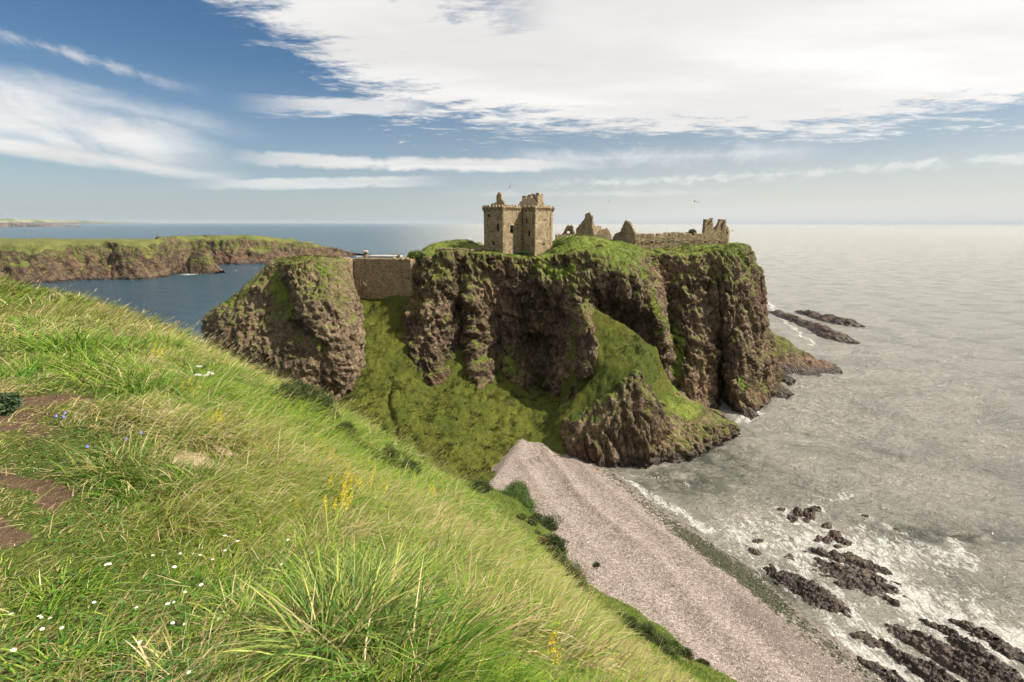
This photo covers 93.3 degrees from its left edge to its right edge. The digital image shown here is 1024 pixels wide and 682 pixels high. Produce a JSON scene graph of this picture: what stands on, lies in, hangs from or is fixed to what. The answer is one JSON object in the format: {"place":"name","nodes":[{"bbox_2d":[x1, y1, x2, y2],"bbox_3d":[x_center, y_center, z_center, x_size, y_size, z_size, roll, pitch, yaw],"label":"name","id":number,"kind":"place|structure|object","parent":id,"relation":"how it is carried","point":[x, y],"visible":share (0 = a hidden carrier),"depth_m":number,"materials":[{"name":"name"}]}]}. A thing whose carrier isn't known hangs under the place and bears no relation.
{"place":"outdoors","nodes":[
{"label":"outdoors","id":0,"kind":"place"},
{"bbox_2d":[0,221,81,226],"bbox_3d":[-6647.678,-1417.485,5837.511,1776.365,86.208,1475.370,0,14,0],"label":"coast","id":1,"kind":"structure","parent":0,"point":[7,224],"depth_m":5866.76},
{"bbox_2d":[0,218,153,223],"bbox_3d":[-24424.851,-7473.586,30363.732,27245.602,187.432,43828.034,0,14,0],"label":"distant coast","id":2,"kind":"structure","parent":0,"point":[33,221],"depth_m":14138.75},
{"bbox_2d":[0,235,372,283],"bbox_3d":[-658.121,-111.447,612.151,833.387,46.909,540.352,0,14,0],"label":"headland","id":3,"kind":"structure","parent":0,"point":[51,260],"depth_m":489.14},
{"bbox_2d":[201,254,366,405],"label":"rock stack","id":4,"kind":"object","parent":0,"point":[326,321],"visible":0.6,"depth_m":110.96,"materials":[{"name":"stone"}]},
{"bbox_2d":[0,273,736,681],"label":"hill","id":5,"kind":"structure","parent":0,"point":[30,482],"depth_m":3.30,"materials":[{"name":"plant"}]},
{"bbox_2d":[0,391,24,415],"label":"leafy plant","id":6,"kind":"object","parent":5,"relation":"on","point":[8,399],"visible":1,"depth_m":4.40,"materials":[{"name":"green plant"}]},
{"bbox_2d":[0,357,61,390],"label":"grass tussock","id":7,"kind":"object","parent":5,"relation":"on","point":[20,374],"depth_m":5.37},
{"bbox_2d":[3,310,77,327],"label":"grass tussock","id":8,"kind":"object","parent":5,"relation":"on","point":[20,321],"depth_m":10.03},
{"bbox_2d":[0,313,84,334],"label":"grass tussock","id":9,"kind":"object","parent":5,"relation":"on","point":[40,323],"depth_m":9.19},
{"bbox_2d":[0,347,92,375],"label":"grass tussock","id":10,"kind":"object","parent":5,"relation":"on","point":[22,366],"depth_m":5.85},
{"bbox_2d":[0,292,98,312],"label":"grass tussock","id":11,"kind":"object","parent":5,"relation":"on","point":[10,302],"depth_m":13.75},
{"bbox_2d":[7,326,107,353],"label":"grass tussock","id":12,"kind":"object","parent":5,"relation":"on","point":[54,341],"depth_m":7.78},
{"bbox_2d":[0,552,134,646],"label":"grass tussock","id":13,"kind":"object","parent":5,"relation":"on","point":[39,592],"depth_m":2.56,"materials":[{"name":"plant"}]},
{"bbox_2d":[0,604,144,681],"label":"grass tussock","id":14,"kind":"object","parent":5,"relation":"on","point":[79,649],"depth_m":2.20,"materials":[{"name":"plant"}]},
{"bbox_2d":[3,340,142,371],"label":"grass tussock","id":15,"kind":"object","parent":5,"relation":"on","point":[91,358],"depth_m":6.20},
{"bbox_2d":[52,289,100,304],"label":"grass tussock","id":16,"kind":"object","parent":5,"relation":"on","point":[85,300],"depth_m":15.55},
{"bbox_2d":[0,318,174,357],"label":"grass tussock","id":17,"kind":"object","parent":5,"relation":"on","point":[117,344],"depth_m":7.92,"materials":[{"name":"plant"}]},
{"bbox_2d":[23,425,184,500],"bbox_3d":[-3.087,0.902,3.697,1.039,0.335,0.995,0,14,0],"label":"grass tussock","id":18,"kind":"object","parent":5,"relation":"on","point":[84,475],"depth_m":3.64,"materials":[{"name":"plant"}]},
{"bbox_2d":[43,420,214,500],"bbox_3d":[-2.999,0.869,3.790,1.184,0.425,1.104,0,14,0],"label":"grass tussock","id":19,"kind":"object","parent":5,"relation":"on","point":[144,457],"depth_m":3.77,"materials":[{"name":"plant"}]},
{"bbox_2d":[76,448,191,508],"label":"grass tussock","id":20,"kind":"object","parent":5,"relation":"on","point":[118,500],"depth_m":3.55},
{"bbox_2d":[89,341,178,373],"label":"grass tussock","id":21,"kind":"object","parent":5,"relation":"on","point":[152,362],"depth_m":7.46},
{"bbox_2d":[20,340,260,408],"bbox_3d":[-4.459,0.516,6.014,2.420,1.160,2.368,3,14,13],"label":"grass tussock","id":22,"kind":"object","parent":5,"relation":"on","point":[112,366],"depth_m":5.85,"materials":[{"name":"plant"}]},
{"bbox_2d":[77,363,204,401],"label":"grass tussock","id":23,"kind":"object","parent":5,"relation":"on","point":[146,385],"depth_m":5.43,"materials":[{"name":"plant"}]},
{"bbox_2d":[114,327,195,351],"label":"grass tussock","id":24,"kind":"object","parent":5,"relation":"on","point":[174,341],"depth_m":10.02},
{"bbox_2d":[98,602,248,681],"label":"grass tussock","id":25,"kind":"object","parent":5,"relation":"on","point":[170,642],"depth_m":2.17,"materials":[{"name":"plant"}]},
{"bbox_2d":[143,330,208,356],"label":"grass tussock","id":26,"kind":"object","parent":5,"relation":"on","point":[186,346],"depth_m":10.09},
{"bbox_2d":[148,347,211,370],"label":"grass tussock","id":27,"kind":"object","parent":5,"relation":"on","point":[181,359],"depth_m":8.53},
{"bbox_2d":[105,447,255,506],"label":"grass tussock","id":28,"kind":"object","parent":5,"relation":"on","point":[161,482],"depth_m":3.74,"materials":[{"name":"plant"}]},
{"bbox_2d":[137,384,256,422],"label":"grass tussock","id":29,"kind":"object","parent":5,"relation":"on","point":[184,399],"depth_m":5.39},
{"bbox_2d":[159,359,248,386],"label":"grass tussock","id":30,"kind":"object","parent":5,"relation":"on","point":[212,369],"depth_m":8.10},
{"bbox_2d":[145,444,269,518],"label":"grass tussock","id":31,"kind":"object","parent":5,"relation":"on","point":[221,482],"depth_m":3.81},
{"bbox_2d":[166,386,258,420],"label":"grass tussock","id":32,"kind":"object","parent":5,"relation":"on","point":[212,405],"depth_m":5.54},
{"bbox_2d":[183,368,256,396],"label":"grass tussock","id":33,"kind":"object","parent":5,"relation":"on","point":[220,381],"depth_m":7.49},
{"bbox_2d":[150,570,295,651],"bbox_3d":[-1.466,1.411,2.487,0.731,0.298,0.777,0,14,0],"label":"grass tussock","id":34,"kind":"object","parent":5,"relation":"on","point":[214,610],"depth_m":2.54,"materials":[{"name":"plant"}]},
{"bbox_2d":[190,353,255,384],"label":"grass tussock","id":35,"kind":"object","parent":5,"relation":"on","point":[212,366],"depth_m":8.88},
{"bbox_2d":[178,476,273,530],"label":"grass tussock","id":36,"kind":"object","parent":5,"relation":"on","point":[249,507],"depth_m":3.71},
{"bbox_2d":[175,573,304,641],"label":"grass tussock","id":37,"kind":"object","parent":5,"relation":"on","point":[233,601],"depth_m":2.56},
{"bbox_2d":[184,580,315,648],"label":"grass tussock","id":38,"kind":"object","parent":5,"relation":"on","point":[243,608],"depth_m":2.52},
{"bbox_2d":[186,565,314,638],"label":"grass tussock","id":39,"kind":"object","parent":5,"relation":"on","point":[271,587],"depth_m":2.69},
{"bbox_2d":[213,507,303,554],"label":"grass tussock","id":40,"kind":"object","parent":5,"relation":"on","point":[275,526],"depth_m":3.54,"materials":[{"name":"plant"}]},
{"bbox_2d":[233,447,325,496],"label":"grass tussock","id":41,"kind":"object","parent":5,"relation":"on","point":[276,468],"depth_m":4.51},
{"bbox_2d":[264,380,302,401],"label":"gorse bush","id":42,"kind":"object","parent":5,"relation":"on","point":[287,386],"visible":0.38,"depth_m":8.98,"materials":[{"name":"green plant"}]},
{"bbox_2d":[229,571,357,649],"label":"grass tussock","id":43,"kind":"object","parent":5,"relation":"on","point":[284,609],"depth_m":2.45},
{"bbox_2d":[248,455,343,520],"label":"grass tussock","id":44,"kind":"object","parent":5,"relation":"on","point":[302,487],"depth_m":4.39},
{"bbox_2d":[243,584,360,649],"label":"grass tussock","id":45,"kind":"object","parent":5,"relation":"on","point":[285,614],"depth_m":2.48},
{"bbox_2d":[283,379,321,406],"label":"gorse bush","id":46,"kind":"object","parent":5,"relation":"on","point":[304,387],"visible":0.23,"depth_m":9.58,"materials":[{"name":"green plant"}]},
{"bbox_2d":[264,481,356,529],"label":"grass tussock","id":47,"kind":"object","parent":5,"relation":"on","point":[319,505],"depth_m":4.24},
{"bbox_2d":[241,527,385,605],"bbox_3d":[-1.201,1.427,3.061,1.008,0.449,1.042,0,14,0],"label":"grass tussock","id":48,"kind":"object","parent":5,"relation":"on","point":[315,554],"depth_m":3.15,"materials":[{"name":"plant"}]},
{"bbox_2d":[254,551,383,614],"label":"grass tussock","id":49,"kind":"object","parent":5,"relation":"on","point":[308,577],"depth_m":2.90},
{"bbox_2d":[159,517,490,681],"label":"grass tussock","id":50,"kind":"object","parent":5,"relation":"on","point":[291,643],"depth_m":2.16,"materials":[{"name":"plant"}]},
{"bbox_2d":[311,390,340,418],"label":"gorse bush","id":51,"kind":"object","parent":5,"relation":"on","point":[328,402],"visible":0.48,"depth_m":9.57,"materials":[{"name":"green plant"}]},
{"bbox_2d":[265,492,389,554],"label":"grass tussock","id":52,"kind":"object","parent":5,"relation":"on","point":[344,527],"depth_m":3.82,"materials":[{"name":"plant"}]},
{"bbox_2d":[255,556,417,637],"bbox_3d":[-0.895,1.359,2.574,0.919,0.477,1.012,0,14,0],"label":"grass tussock","id":53,"kind":"object","parent":5,"relation":"on","point":[332,585],"depth_m":2.66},
{"bbox_2d":[299,452,381,504],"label":"grass tussock","id":54,"kind":"object","parent":5,"relation":"on","point":[338,480],"depth_m":4.75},
{"bbox_2d":[298,507,386,556],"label":"grass tussock","id":55,"kind":"object","parent":5,"relation":"on","point":[346,530],"depth_m":3.96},
{"bbox_2d":[284,463,401,529],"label":"grass tussock","id":56,"kind":"object","parent":5,"relation":"on","point":[350,493],"depth_m":4.57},
{"bbox_2d":[294,531,402,578],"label":"grass tussock","id":57,"kind":"object","parent":5,"relation":"on","point":[350,554],"depth_m":3.36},
{"bbox_2d":[301,505,409,557],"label":"grass tussock","id":58,"kind":"object","parent":5,"relation":"on","point":[351,531],"depth_m":3.83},
{"bbox_2d":[303,542,431,606],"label":"grass tussock","id":59,"kind":"object","parent":5,"relation":"on","point":[366,570],"depth_m":2.94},
{"bbox_2d":[334,488,425,536],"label":"grass tussock","id":60,"kind":"object","parent":5,"relation":"on","point":[384,511],"depth_m":4.66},
{"bbox_2d":[279,524,492,629],"bbox_3d":[-0.697,1.404,2.733,1.301,0.563,1.217,0,14,0],"label":"grass tussock","id":61,"kind":"object","parent":5,"relation":"on","point":[408,564],"depth_m":2.90,"materials":[{"name":"plant"}]},
{"bbox_2d":[376,444,399,463],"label":"gorse bush","id":62,"kind":"object","parent":5,"relation":"on","point":[393,455],"visible":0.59,"depth_m":8.56,"materials":[{"name":"green plant"}]},
{"bbox_2d":[375,431,423,459],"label":"grass tussock","id":63,"kind":"object","parent":5,"relation":"on","point":[400,446],"depth_m":10.21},
{"bbox_2d":[253,551,547,681],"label":"grass tussock","id":64,"kind":"object","parent":5,"relation":"on","point":[411,624],"depth_m":2.00,"materials":[{"name":"plant"}]},
{"bbox_2d":[396,455,421,475],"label":"gorse bush","id":65,"kind":"object","parent":5,"relation":"on","point":[410,463],"visible":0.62,"depth_m":8.52,"materials":[{"name":"green plant"}]},
{"bbox_2d":[346,540,471,600],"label":"grass tussock","id":66,"kind":"object","parent":5,"relation":"on","point":[430,564],"depth_m":3.26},
{"bbox_2d":[365,514,454,554],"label":"grass tussock","id":67,"kind":"object","parent":5,"relation":"on","point":[417,536],"depth_m":4.24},
{"bbox_2d":[352,523,468,590],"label":"grass tussock","id":68,"kind":"object","parent":5,"relation":"on","point":[409,552],"depth_m":3.58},
{"bbox_2d":[357,539,467,592],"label":"grass tussock","id":69,"kind":"object","parent":5,"relation":"on","point":[424,564],"depth_m":3.35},
{"bbox_2d":[405,518,521,582],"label":"grass tussock","id":70,"kind":"object","parent":5,"relation":"on","point":[462,543],"depth_m":4.22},
{"bbox_2d":[437,473,501,511],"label":"grass tussock","id":71,"kind":"object","parent":5,"relation":"on","point":[453,485],"depth_m":9.06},
{"bbox_2d":[439,492,502,531],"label":"grass tussock","id":72,"kind":"object","parent":5,"relation":"on","point":[484,512],"depth_m":7.12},
{"bbox_2d":[365,548,592,677],"bbox_3d":[-0.211,1.425,2.410,1.297,0.615,1.254,0,14,0],"label":"grass tussock","id":73,"kind":"object","parent":5,"relation":"on","point":[516,611],"depth_m":2.47,"materials":[{"name":"plant"}]},
{"bbox_2d":[469,478,493,492],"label":"bush","id":74,"kind":"object","parent":5,"relation":"on","point":[485,485],"visible":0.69,"depth_m":91.80,"materials":[{"name":"green plant"}]},
{"bbox_2d":[464,517,538,568],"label":"grass tussock","id":75,"kind":"object","parent":5,"relation":"on","point":[520,542],"depth_m":6.47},
{"bbox_2d":[498,488,526,501],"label":"bush","id":76,"kind":"object","parent":5,"relation":"on","point":[510,492],"visible":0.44,"depth_m":91.07,"materials":[{"name":"green plant"}]},
{"bbox_2d":[506,477,529,496],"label":"bush","id":77,"kind":"object","parent":5,"relation":"on","point":[519,484],"visible":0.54,"depth_m":95.82,"materials":[{"name":"green plant"}]},
{"bbox_2d":[519,494,540,515],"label":"bush","id":78,"kind":"object","parent":5,"relation":"on","point":[528,504],"visible":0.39,"depth_m":89.20,"materials":[{"name":"green plant"}]},
{"bbox_2d":[527,510,563,530],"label":"bush","id":79,"kind":"object","parent":5,"relation":"on","point":[551,524],"visible":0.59,"depth_m":84.83,"materials":[{"name":"green plant"}]},
{"bbox_2d":[455,570,638,681],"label":"grass tussock","id":80,"kind":"object","parent":5,"relation":"on","point":[566,631],"depth_m":2.70,"materials":[{"name":"plant"}]},
{"bbox_2d":[543,532,568,556],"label":"bush","id":81,"kind":"object","parent":5,"relation":"on","point":[559,542],"visible":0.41,"depth_m":77.35,"materials":[{"name":"green plant"}]},
{"bbox_2d":[560,557,592,590],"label":"gorse bush","id":82,"kind":"object","parent":5,"relation":"on","point":[577,570],"visible":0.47,"depth_m":63.86,"materials":[{"name":"green plant"}]},
{"bbox_2d":[533,574,646,657],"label":"grass tussock","id":83,"kind":"object","parent":5,"relation":"on","point":[600,615],"depth_m":4.40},
{"bbox_2d":[636,621,656,639],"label":"gorse bush","id":84,"kind":"object","parent":5,"relation":"on","point":[642,627],"visible":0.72,"depth_m":58.15,"materials":[{"name":"green plant"}]},
{"bbox_2d":[647,629,672,649],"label":"gorse bush","id":85,"kind":"object","parent":5,"relation":"on","point":[659,641],"visible":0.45,"depth_m":56.24,"materials":[{"name":"green plant"}]},
{"bbox_2d":[207,234,769,483],"bbox_3d":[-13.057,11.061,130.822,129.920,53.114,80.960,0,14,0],"label":"grass slope","id":86,"kind":"structure","parent":0,"point":[600,368],"depth_m":123.30,"materials":[{"name":"plant"}]},
{"bbox_2d":[338,256,420,298],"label":"curtain wall","id":87,"kind":"structure","parent":86,"relation":"on","point":[379,278],"depth_m":144.29,"materials":[{"name":"stone"}]},
{"bbox_2d":[0,223,1023,681],"bbox_3d":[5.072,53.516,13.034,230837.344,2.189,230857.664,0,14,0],"label":"sea","id":88,"kind":"structure","parent":0,"point":[910,421],"depth_m":142.82,"materials":[{"name":"liquid"}]},
{"bbox_2d":[172,248,225,273],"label":"sea stack","id":89,"kind":"object","parent":88,"relation":"in","point":[202,261],"visible":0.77,"depth_m":533.93,"materials":[{"name":"stone"}]},
{"bbox_2d":[760,566,851,613],"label":"sea rock","id":90,"kind":"object","parent":88,"relation":"in","point":[805,589],"visible":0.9,"depth_m":74.30,"materials":[{"name":"stone"}]},
{"bbox_2d":[768,310,859,342],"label":"skerry","id":91,"kind":"structure","parent":88,"relation":"in","point":[823,331],"depth_m":252.30,"materials":[{"name":"stone"}]},
{"bbox_2d":[795,310,864,326],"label":"skerry","id":92,"kind":"structure","parent":88,"relation":"in","point":[832,319],"depth_m":278.30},
{"bbox_2d":[815,591,852,617],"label":"sea rock","id":93,"kind":"object","parent":88,"relation":"in","point":[841,607],"visible":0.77,"depth_m":71.04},
{"bbox_2d":[827,549,847,563],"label":"sea rock","id":94,"kind":"object","parent":88,"relation":"in","point":[836,556],"visible":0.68,"depth_m":81.76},
{"bbox_2d":[842,551,863,567],"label":"sea rock","id":95,"kind":"object","parent":88,"relation":"in","point":[850,557],"visible":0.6,"depth_m":80.89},
{"bbox_2d":[802,550,905,599],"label":"sea rock","id":96,"kind":"object","parent":88,"relation":"in","point":[867,582],"visible":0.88,"depth_m":76.81,"materials":[{"name":"stone"}]},
{"bbox_2d":[862,637,883,648],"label":"sea rock","id":97,"kind":"object","parent":88,"relation":"in","point":[871,642],"visible":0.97,"depth_m":65.08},
{"bbox_2d":[856,559,892,574],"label":"sea rock","id":98,"kind":"object","parent":88,"relation":"in","point":[866,564],"visible":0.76,"depth_m":79.33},
{"bbox_2d":[856,656,906,681],"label":"sea rock","id":99,"kind":"object","parent":88,"relation":"in","point":[876,668],"visible":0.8,"depth_m":60.84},
{"bbox_2d":[877,638,943,681],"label":"sea rock","id":100,"kind":"object","parent":88,"relation":"in","point":[912,664],"visible":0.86,"depth_m":61.88,"materials":[{"name":"stone"}]},
{"bbox_2d":[895,633,927,645],"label":"sea rock","id":101,"kind":"object","parent":88,"relation":"in","point":[904,638],"visible":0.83,"depth_m":65.78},
{"bbox_2d":[885,623,968,676],"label":"sea rock","id":102,"kind":"object","parent":88,"relation":"in","point":[923,647],"visible":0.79,"depth_m":63.81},
{"bbox_2d":[914,657,960,681],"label":"sea rock","id":103,"kind":"object","parent":88,"relation":"in","point":[942,673],"visible":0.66,"depth_m":60.62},
{"bbox_2d":[903,626,1001,681],"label":"sea rock","id":104,"kind":"object","parent":88,"relation":"in","point":[942,648],"visible":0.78,"depth_m":63.39,"materials":[{"name":"stone"}]},
{"bbox_2d":[918,618,987,649],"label":"sea rock","id":105,"kind":"object","parent":88,"relation":"in","point":[946,630],"visible":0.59,"depth_m":66.84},
{"bbox_2d":[926,643,997,681],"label":"sea rock","id":106,"kind":"object","parent":88,"relation":"in","point":[974,675],"visible":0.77,"depth_m":60.59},
{"bbox_2d":[948,618,998,640],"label":"sea rock","id":107,"kind":"object","parent":88,"relation":"in","point":[965,625],"visible":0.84,"depth_m":67.46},
{"bbox_2d":[945,636,1021,676],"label":"sea rock","id":108,"kind":"object","parent":88,"relation":"in","point":[975,648],"visible":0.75,"depth_m":63.43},
{"bbox_2d":[950,644,1016,681],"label":"sea rock","id":109,"kind":"object","parent":88,"relation":"in","point":[987,665],"visible":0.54,"depth_m":61.35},
{"bbox_2d":[967,629,1021,651],"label":"sea rock","id":110,"kind":"object","parent":88,"relation":"in","point":[984,637],"visible":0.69,"depth_m":65.69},
{"bbox_2d":[982,659,1023,681],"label":"sea rock","id":111,"kind":"object","parent":88,"relation":"in","point":[1007,678],"visible":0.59,"depth_m":60.09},
{"bbox_2d":[990,643,1023,663],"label":"sea rock","id":112,"kind":"object","parent":88,"relation":"in","point":[1011,652],"visible":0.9,"depth_m":63.54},
{"bbox_2d":[0,0,1023,223],"label":"sky","id":113,"kind":"structure","parent":0,"point":[156,111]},
{"bbox_2d":[401,235,784,414],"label":"headland","id":114,"kind":"structure","parent":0,"point":[500,307],"depth_m":142.17,"materials":[{"name":"stone"}]},
{"bbox_2d":[482,192,554,255],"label":"castle keep","id":115,"kind":"structure","parent":114,"relation":"on","point":[526,223],"depth_m":148.67,"materials":[{"name":"stone"}]},
{"bbox_2d":[556,296,598,391],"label":"buttress","id":116,"kind":"structure","parent":114,"relation":"attached to","point":[586,344],"depth_m":127.10,"materials":[{"name":"stone"}]},
{"bbox_2d":[576,212,611,239],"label":"ruined hall","id":117,"kind":"structure","parent":114,"relation":"on","point":[587,226],"depth_m":168.18,"materials":[{"name":"stone"}]},
{"bbox_2d":[613,218,729,248],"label":"ruined range","id":118,"kind":"structure","parent":114,"relation":"on","point":[718,233],"depth_m":162.15,"materials":[{"name":"stone"}]},
{"bbox_2d":[772,378,794,398],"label":"rock tail","id":119,"kind":"object","parent":114,"relation":"on","point":[784,392],"visible":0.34,"depth_m":158.49},
{"bbox_2d":[772,332,842,376],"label":"rock tail","id":120,"kind":"object","parent":114,"relation":"on","point":[790,357],"visible":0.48,"depth_m":185.00},
{"bbox_2d":[555,369,740,468],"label":"spur","id":121,"kind":"structure","parent":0,"point":[641,425],"depth_m":113.61,"materials":[{"name":"stone"}]},
{"bbox_2d":[489,438,884,681],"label":"beach","id":122,"kind":"structure","parent":0,"point":[651,568],"depth_m":74.16,"materials":[{"name":"gravel"}]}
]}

